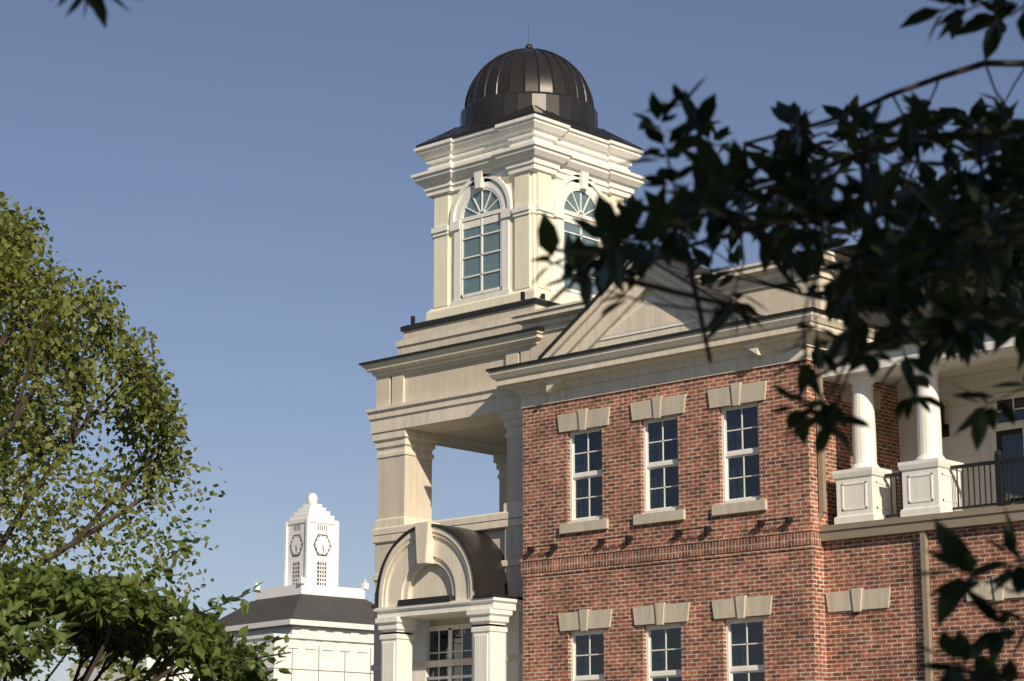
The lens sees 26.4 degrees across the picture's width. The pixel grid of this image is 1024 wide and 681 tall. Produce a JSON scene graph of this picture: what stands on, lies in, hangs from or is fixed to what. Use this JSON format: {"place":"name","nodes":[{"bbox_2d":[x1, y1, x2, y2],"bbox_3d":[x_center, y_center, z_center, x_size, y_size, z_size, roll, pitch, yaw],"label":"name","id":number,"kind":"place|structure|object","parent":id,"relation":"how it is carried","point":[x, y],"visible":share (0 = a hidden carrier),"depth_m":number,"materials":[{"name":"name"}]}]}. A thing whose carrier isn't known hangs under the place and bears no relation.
{"place":"outdoors","nodes":[
{"label":"outdoors","id":0,"kind":"place"},
{"bbox_2d":[0,192,226,680],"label":"tree","id":1,"kind":"object","parent":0,"point":[44,344],"visible":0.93,"depth_m":29.07,"materials":[{"name":"green plant"}]},
{"bbox_2d":[0,531,290,680],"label":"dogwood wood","id":2,"kind":"object","parent":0,"point":[120,615],"visible":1,"depth_m":18.92,"materials":[{"name":"green plant"}]},
{"bbox_2d":[70,493,373,680],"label":"tower building","id":3,"kind":"structure","parent":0,"point":[317,615],"depth_m":213.34,"materials":[{"name":"white paint"}]},
{"bbox_2d":[0,0,1023,680],"label":"sky","id":4,"kind":"structure","parent":0,"point":[245,168],"materials":[{"name":"blue"}]},
{"bbox_2d":[49,0,1023,680],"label":"tree branches","id":5,"kind":"object","parent":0,"point":[889,272],"visible":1,"depth_m":5.20,"materials":[{"name":"green plant"}]},
{"bbox_2d":[373,113,1023,680],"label":"building","id":6,"kind":"structure","parent":0,"point":[807,636],"depth_m":41.47,"materials":[{"name":"red brick"}]},
{"bbox_2d":[426,171,623,320],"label":"wall","id":7,"kind":"structure","parent":6,"relation":"attached to","point":[533,188],"depth_m":47.71,"materials":[{"name":"beige paint"}]},
{"bbox_2d":[466,49,592,105],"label":"dome","id":8,"kind":"structure","parent":6,"relation":"on","point":[531,81],"depth_m":49.18,"materials":[{"name":"brown metal"}]},
{"bbox_2d":[463,190,597,296],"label":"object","id":9,"kind":"object","parent":6,"relation":"in","point":[472,247],"visible":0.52,"depth_m":48.41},
{"bbox_2d":[359,42,1023,607],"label":"roof trim","id":10,"kind":"structure","parent":6,"relation":"attached to","point":[485,556],"depth_m":47.48,"materials":[{"name":"brown metal"}]},
{"bbox_2d":[362,250,1021,671],"bbox_3d":[10.218,2.723,41.190,29.330,9.314,9.960,-11,-17,42],"label":"building trim","id":11,"kind":"object","parent":6,"relation":"attached to","point":[426,558],"visible":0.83,"depth_m":44.73,"materials":[{"name":"beige paint"}]},
{"bbox_2d":[373,277,1023,680],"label":"wall","id":12,"kind":"structure","parent":6,"relation":"attached to","point":[405,485],"depth_m":47.33,"materials":[{"name":"beige paint"}]},
{"bbox_2d":[548,212,1023,345],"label":"roof","id":13,"kind":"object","parent":6,"relation":"attached to","point":[844,252],"visible":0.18,"depth_m":41.04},
{"bbox_2d":[557,380,1023,630],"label":"building lintel","id":14,"kind":"structure","parent":6,"relation":"attached to","point":[745,606],"depth_m":41.44,"materials":[{"name":"beige stone"}]},
{"bbox_2d":[815,367,1023,680],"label":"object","id":15,"kind":"object","parent":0,"point":[923,525],"visible":0.77,"depth_m":38.20,"materials":[{"name":"beige paint"}]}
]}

